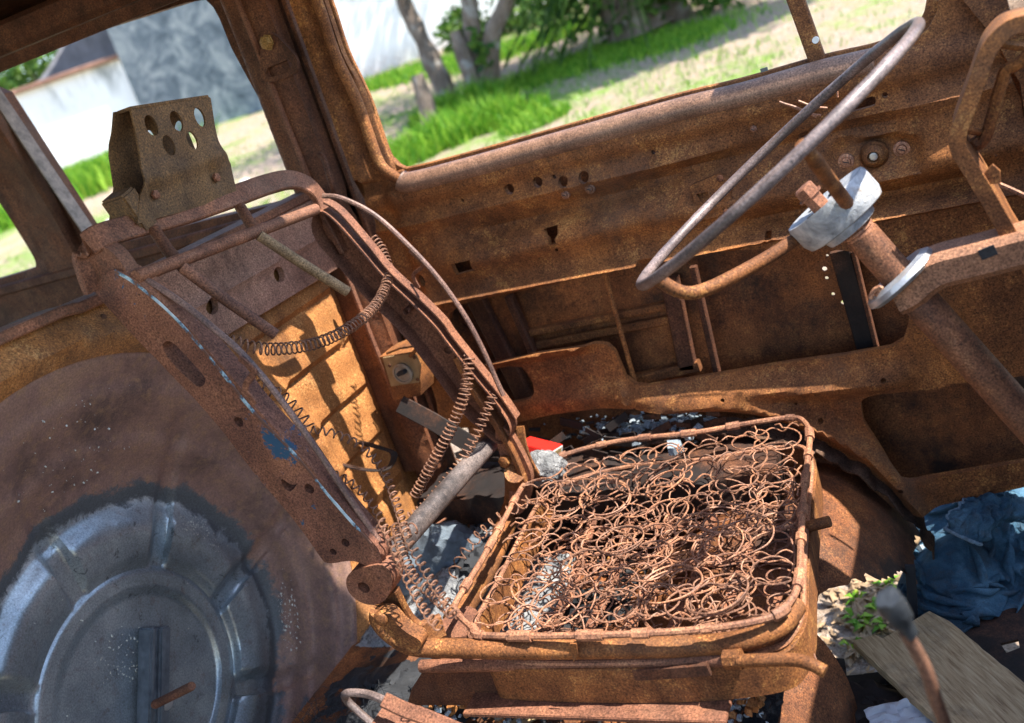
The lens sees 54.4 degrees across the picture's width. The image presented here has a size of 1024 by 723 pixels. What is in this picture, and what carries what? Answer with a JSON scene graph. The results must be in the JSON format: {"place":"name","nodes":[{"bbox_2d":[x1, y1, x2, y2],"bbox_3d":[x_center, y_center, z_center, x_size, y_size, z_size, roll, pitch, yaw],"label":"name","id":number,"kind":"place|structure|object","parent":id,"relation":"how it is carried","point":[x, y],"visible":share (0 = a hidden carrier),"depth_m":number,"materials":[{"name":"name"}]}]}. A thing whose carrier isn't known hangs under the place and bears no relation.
{"place":"outdoors","nodes":[
{"label":"outdoors","id":0,"kind":"place"},
{"bbox_2d":[0,112,220,234],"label":"verge grass","id":1,"kind":"structure","parent":0,"point":[90,177],"depth_m":12.69,"materials":[{"name":"green plant"}]},
{"bbox_2d":[0,0,1019,674],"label":"lawn","id":2,"kind":"structure","parent":0,"point":[12,244],"depth_m":7.09,"materials":[{"name":"green plant"}]},
{"bbox_2d":[0,49,57,90],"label":"tree","id":3,"kind":"object","parent":2,"relation":"on","point":[15,77],"visible":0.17,"depth_m":18.03,"materials":[{"name":"green plant"}]},
{"bbox_2d":[15,59,150,167],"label":"boundary wall","id":4,"kind":"structure","parent":2,"relation":"on","point":[71,116],"depth_m":16.15,"materials":[{"name":"white paint"}]},
{"bbox_2d":[11,54,118,94],"bbox_3d":[-15.232,-2.343,17.222,19.205,0.070,0.307,-16,18,8],"label":"coping","id":5,"kind":"object","parent":4,"relation":"on","point":[65,74],"visible":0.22,"depth_m":15.86,"materials":[{"name":"red brick"}]},
{"bbox_2d":[36,29,116,81],"bbox_3d":[-7.473,-5.262,16.591,3.000,1.100,0.130,-9,20,27],"label":"corrugated sheet","id":6,"kind":"object","parent":4,"relation":"on","point":[92,48],"visible":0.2,"depth_m":16.47,"materials":[{"name":"grey metal"}]},
{"bbox_2d":[107,0,262,134],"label":"stone wall","id":7,"kind":"structure","parent":2,"relation":"on","point":[183,51],"depth_m":15.19,"materials":[{"name":"stone"}]},
{"bbox_2d":[387,122,449,165],"bbox_3d":[-0.801,-1.593,7.353,0.848,0.302,0.816,-9,20,27],"label":"grass tuft","id":8,"kind":"object","parent":2,"relation":"on","point":[411,155],"visible":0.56,"depth_m":7.19,"materials":[{"name":"green plant"}]},
{"bbox_2d":[411,72,437,123],"bbox_3d":[-0.708,-2.072,8.101,0.178,0.523,0.167,-23,19,-15],"label":"tree stump","id":9,"kind":"object","parent":2,"relation":"on","point":[424,98],"visible":0.64,"depth_m":8.02,"materials":[{"name":"grey wood"}]},
{"bbox_2d":[396,0,454,96],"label":"tree","id":10,"kind":"object","parent":2,"relation":"on","point":[437,73],"visible":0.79,"depth_m":9.03,"materials":[{"name":"grey plant"}]},
{"bbox_2d":[398,83,462,128],"bbox_3d":[-0.648,-2.217,8.569,0.754,0.303,0.698,-9,20,27],"label":"grass tuft","id":11,"kind":"object","parent":2,"relation":"on","point":[416,114],"visible":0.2,"depth_m":8.50,"materials":[{"name":"green plant"}]},
{"bbox_2d":[387,96,483,153],"bbox_3d":[-0.578,-1.742,7.434,0.954,0.341,0.943,-9,20,27],"label":"grass tuft","id":12,"kind":"object","parent":2,"relation":"on","point":[456,137],"visible":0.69,"depth_m":7.27,"materials":[{"name":"green plant"}]},
{"bbox_2d":[334,0,544,77],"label":"plastered wall","id":13,"kind":"structure","parent":2,"relation":"on","point":[379,38],"depth_m":13.71,"materials":[{"name":"white paint"}]},
{"bbox_2d":[432,5,484,54],"bbox_3d":[-0.627,-4.107,12.499,0.811,0.690,0.658,-9,20,27],"label":"shrub","id":14,"kind":"object","parent":2,"relation":"on","point":[445,28],"visible":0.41,"depth_m":12.38,"materials":[{"name":"green plant"}]},
{"bbox_2d":[2,0,918,274],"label":"dry thatch","id":15,"kind":"object","parent":2,"relation":"on","point":[590,88],"visible":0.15,"depth_m":7.17,"materials":[{"name":"plant"}]},
{"bbox_2d":[434,72,514,114],"bbox_3d":[-0.340,-2.249,8.328,0.820,0.344,0.812,-9,20,27],"label":"grass tuft","id":16,"kind":"object","parent":2,"relation":"on","point":[478,89],"visible":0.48,"depth_m":8.27,"materials":[{"name":"green plant"}]},
{"bbox_2d":[430,85,522,141],"bbox_3d":[-0.298,-1.886,7.520,0.864,0.336,0.843,-9,20,27],"label":"grass tuft","id":17,"kind":"object","parent":2,"relation":"on","point":[483,104],"visible":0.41,"depth_m":7.35,"materials":[{"name":"green plant"}]},
{"bbox_2d":[449,0,514,89],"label":"tree","id":18,"kind":"object","parent":2,"relation":"on","point":[476,49],"visible":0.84,"depth_m":8.45,"materials":[{"name":"grey plant"}]},
{"bbox_2d":[364,14,599,93],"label":"verge grass","id":19,"kind":"structure","parent":2,"relation":"on","point":[398,76],"depth_m":11.34,"materials":[{"name":"green plant"}]},
{"bbox_2d":[467,87,552,134],"bbox_3d":[-0.057,-1.873,7.393,0.731,0.245,0.731,-20,18,-3],"label":"grass tuft","id":20,"kind":"object","parent":2,"relation":"on","point":[531,100],"visible":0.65,"depth_m":7.27,"materials":[{"name":"green plant"}]},
{"bbox_2d":[0,0,1023,722],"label":"van body","id":21,"kind":"object","parent":2,"relation":"on","point":[164,562],"visible":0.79,"depth_m":1.52,"materials":[{"name":"orange metal"}]},
{"bbox_2d":[280,671,446,722],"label":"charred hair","id":22,"kind":"object","parent":21,"relation":"on","point":[337,719],"visible":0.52,"depth_m":1.44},
{"bbox_2d":[311,649,469,722],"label":"soot heap","id":23,"kind":"object","parent":21,"relation":"in","point":[396,673],"visible":0.27,"depth_m":1.50,"materials":[{"name":"grey"}]},
{"bbox_2d":[72,95,831,722],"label":"driver seat","id":24,"kind":"object","parent":21,"relation":"on","point":[166,175],"visible":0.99,"depth_m":1.25,"materials":[{"name":"orange metal"}]},
{"bbox_2d":[530,449,568,488],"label":"ash clump","id":25,"kind":"object","parent":24,"relation":"on","point":[548,463],"visible":0.6,"depth_m":1.60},
{"bbox_2d":[356,551,575,646],"bbox_3d":[-0.072,0.366,1.643,0.340,0.075,0.240,-9,20,27],"label":"ash heap","id":26,"kind":"object","parent":21,"relation":"on","point":[448,583],"visible":0.22,"depth_m":1.61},
{"bbox_2d":[397,555,427,596],"bbox_3d":[-0.182,0.365,1.700,0.099,0.086,0.067,-9,20,27],"label":"foam block","id":27,"kind":"object","parent":26,"relation":"on","point":[404,590],"depth_m":1.67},
{"bbox_2d":[408,520,486,576],"bbox_3d":[-0.112,0.327,1.692,0.178,0.126,0.078,-9,20,27],"label":"foam block","id":28,"kind":"object","parent":26,"relation":"on","point":[439,545],"depth_m":1.66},
{"bbox_2d":[463,522,492,540],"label":"ash chips","id":29,"kind":"object","parent":26,"relation":"on","point":[477,528],"visible":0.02,"depth_m":1.71,"materials":[{"name":"grey"}]},
{"bbox_2d":[452,541,509,578],"bbox_3d":[-0.052,0.337,1.655,0.108,0.074,0.099,-22,18,-10],"label":"charcoal lump","id":30,"kind":"object","parent":26,"relation":"on","point":[470,562],"visible":0.25,"depth_m":1.63,"materials":[{"name":"grey"}]},
{"bbox_2d":[511,718,538,722],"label":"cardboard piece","id":31,"kind":"object","parent":21,"relation":"on","point":[524,720],"visible":0.18,"depth_m":1.30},
{"bbox_2d":[526,436,562,453],"bbox_3d":[0.046,0.147,1.662,0.068,0.047,0.049,-6,22,34],"label":"cigarette packet","id":32,"kind":"object","parent":21,"relation":"on","point":[533,443],"visible":0.45,"depth_m":1.66},
{"bbox_2d":[335,422,783,722],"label":"cinder pieces","id":33,"kind":"object","parent":21,"relation":"on","point":[766,706],"visible":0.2,"depth_m":1.40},
{"bbox_2d":[434,698,767,722],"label":"window glass","id":34,"kind":"object","parent":21,"relation":"on","point":[735,706],"visible":0.27,"depth_m":1.21,"materials":[{"name":"glass"}]},
{"bbox_2d":[544,411,701,449],"bbox_3d":[0.206,0.061,1.857,0.309,0.033,0.569,-26,20,-23],"label":"window glass","id":35,"kind":"object","parent":21,"relation":"on","point":[638,426],"visible":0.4,"depth_m":1.69,"materials":[{"name":"grey glass"}]},
{"bbox_2d":[665,417,678,422],"bbox_3d":[0.268,0.102,1.659,0.025,0.024,0.033,-9,20,27],"label":"glass chunk","id":36,"kind":"object","parent":35,"relation":"on","point":[673,419],"visible":0.47,"depth_m":1.65,"materials":[{"name":"grey glass"}]},
{"bbox_2d":[281,0,1023,517],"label":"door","id":37,"kind":"structure","parent":21,"relation":"in","point":[544,239],"depth_m":1.53,"materials":[{"name":"orange metal"}]},
{"bbox_2d":[538,548,783,722],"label":"cinder bed","id":38,"kind":"object","parent":21,"relation":"on","point":[773,712],"visible":0.04,"depth_m":1.49,"materials":[{"name":"grey stone"}]},
{"bbox_2d":[418,512,765,722],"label":"rust flakes","id":39,"kind":"object","parent":38,"relation":"on","point":[753,705],"visible":0.17,"depth_m":1.19,"materials":[{"name":"brown metal"}]},
{"bbox_2d":[667,439,683,455],"bbox_3d":[0.259,0.135,1.574,0.025,0.018,0.029,-14,19,14],"label":"glass chunk","id":40,"kind":"object","parent":21,"relation":"on","point":[672,451],"visible":0.7,"depth_m":1.57,"materials":[{"name":"grey glass"}]},
{"bbox_2d":[692,423,702,428],"bbox_3d":[0.297,0.110,1.608,0.026,0.023,0.024,-9,20,27],"label":"glass chunk","id":41,"kind":"object","parent":21,"relation":"on","point":[698,426],"visible":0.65,"depth_m":1.60,"materials":[{"name":"grey glass"}]},
{"bbox_2d":[703,415,716,420],"bbox_3d":[0.319,0.099,1.620,0.028,0.021,0.021,-31,22,-35],"label":"glass chunk","id":42,"kind":"object","parent":21,"relation":"on","point":[707,418],"visible":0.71,"depth_m":1.62,"materials":[{"name":"grey glass"}]},
{"bbox_2d":[850,679,903,722],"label":"floor mat","id":43,"kind":"object","parent":21,"relation":"on","point":[867,693],"visible":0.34,"depth_m":1.35,"materials":[{"name":"black rubber"}]},
{"bbox_2d":[864,698,933,722],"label":"paper sheet","id":44,"kind":"object","parent":21,"relation":"on","point":[904,710],"visible":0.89,"depth_m":1.30,"materials":[{"name":"white paper"}]},
{"bbox_2d":[880,534,918,701],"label":"floor litter","id":45,"kind":"object","parent":21,"relation":"on","point":[883,681],"visible":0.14,"depth_m":1.38,"materials":[{"name":"brown"}]},
{"bbox_2d":[913,540,924,552],"bbox_3d":[0.658,0.281,1.667,0.081,0.028,0.135,-9,20,27],"label":"window glass","id":46,"kind":"object","parent":45,"relation":"on","point":[920,548],"visible":0.02,"depth_m":1.61,"materials":[{"name":"white glass"}]},
{"bbox_2d":[905,564,917,619],"bbox_3d":[0.588,0.341,1.466,0.026,0.101,0.004,-9,20,27],"label":"metal strip","id":47,"kind":"object","parent":21,"relation":"attached to","point":[911,587],"visible":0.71,"depth_m":1.46,"materials":[{"name":"grey metal"}]},
{"bbox_2d":[853,611,1023,722],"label":"wooden board","id":48,"kind":"object","parent":21,"relation":"on","point":[977,683],"visible":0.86,"depth_m":1.32,"materials":[{"name":"brown wood"}]},
{"bbox_2d":[897,487,1023,632],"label":"denim trousers","id":49,"kind":"object","parent":21,"relation":"on","point":[970,575],"visible":0.76,"depth_m":1.49,"materials":[{"name":"blue fabric"}]},
{"bbox_2d":[913,536,920,551],"bbox_3d":[0.635,0.307,1.594,0.066,0.027,0.013,-32,22,-36],"label":"wood splinter","id":50,"kind":"object","parent":49,"relation":"on","point":[918,539],"visible":0.19,"depth_m":1.60,"materials":[{"name":"brown wood"}]},
{"bbox_2d":[502,0,544,36],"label":"shrub","id":51,"kind":"object","parent":2,"relation":"on","point":[507,27],"visible":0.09,"depth_m":12.43,"materials":[{"name":"green plant"}]},
{"bbox_2d":[496,98,572,137],"bbox_3d":[0.159,-1.722,6.967,0.585,0.165,0.571,-30,22,-33],"label":"grass tuft","id":52,"kind":"object","parent":2,"relation":"on","point":[529,120],"visible":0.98,"depth_m":6.88,"materials":[{"name":"green plant"}]},
{"bbox_2d":[512,0,585,30],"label":"shrub","id":53,"kind":"object","parent":2,"relation":"on","point":[538,20],"visible":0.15,"depth_m":12.06,"materials":[{"name":"green plant"}]},
{"bbox_2d":[488,0,762,79],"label":"palm clump","id":54,"kind":"object","parent":2,"relation":"on","point":[620,20],"visible":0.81,"depth_m":8.59,"materials":[{"name":"green plant"}]},
{"bbox_2d":[501,0,773,99],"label":"shade grass","id":55,"kind":"structure","parent":2,"relation":"on","point":[573,65],"depth_m":8.13,"materials":[{"name":"green plant"}]},
{"bbox_2d":[839,637,861,647],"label":"weed","id":56,"kind":"object","parent":2,"relation":"on","point":[843,641],"visible":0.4,"depth_m":1.78,"materials":[{"name":"green plant"}]},
{"bbox_2d":[845,590,866,604],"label":"weed","id":57,"kind":"object","parent":2,"relation":"on","point":[855,593],"visible":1,"depth_m":1.88,"materials":[{"name":"green plant"}]},
{"bbox_2d":[841,607,872,627],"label":"weed","id":58,"kind":"object","parent":2,"relation":"on","point":[850,612],"visible":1,"depth_m":1.83,"materials":[{"name":"green plant"}]},
{"bbox_2d":[817,574,900,674],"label":"dry leaves","id":59,"kind":"object","parent":2,"relation":"on","point":[858,604],"visible":0.48,"depth_m":1.85,"materials":[{"name":"beige plant"}]},
{"bbox_2d":[845,614,880,631],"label":"weed","id":60,"kind":"object","parent":2,"relation":"on","point":[859,625],"visible":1,"depth_m":1.81,"materials":[{"name":"green plant"}]},
{"bbox_2d":[864,596,877,610],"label":"weed","id":61,"kind":"object","parent":2,"relation":"on","point":[873,606],"visible":0.37,"depth_m":1.84,"materials":[{"name":"green plant"}]},
{"bbox_2d":[872,616,885,632],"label":"weed","id":62,"kind":"object","parent":2,"relation":"on","point":[881,624],"visible":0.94,"depth_m":1.79,"materials":[{"name":"green plant"}]},
{"bbox_2d":[871,575,898,587],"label":"weed","id":63,"kind":"object","parent":2,"relation":"on","point":[888,579],"visible":0.46,"depth_m":1.89,"materials":[{"name":"green plant"}]},
{"bbox_3d":[-0.037,0.536,1.227,0.620,0.032,0.195,-9,20,27],"label":"cinder layer","id":64,"kind":"object","parent":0,"visible":0},
{"bbox_2d":[341,688,460,722],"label":"wire hoop","id":65,"kind":"object","parent":64,"relation":"on","point":[394,709],"visible":1,"depth_m":1.16,"materials":[{"name":"brown metal"}]}
]}

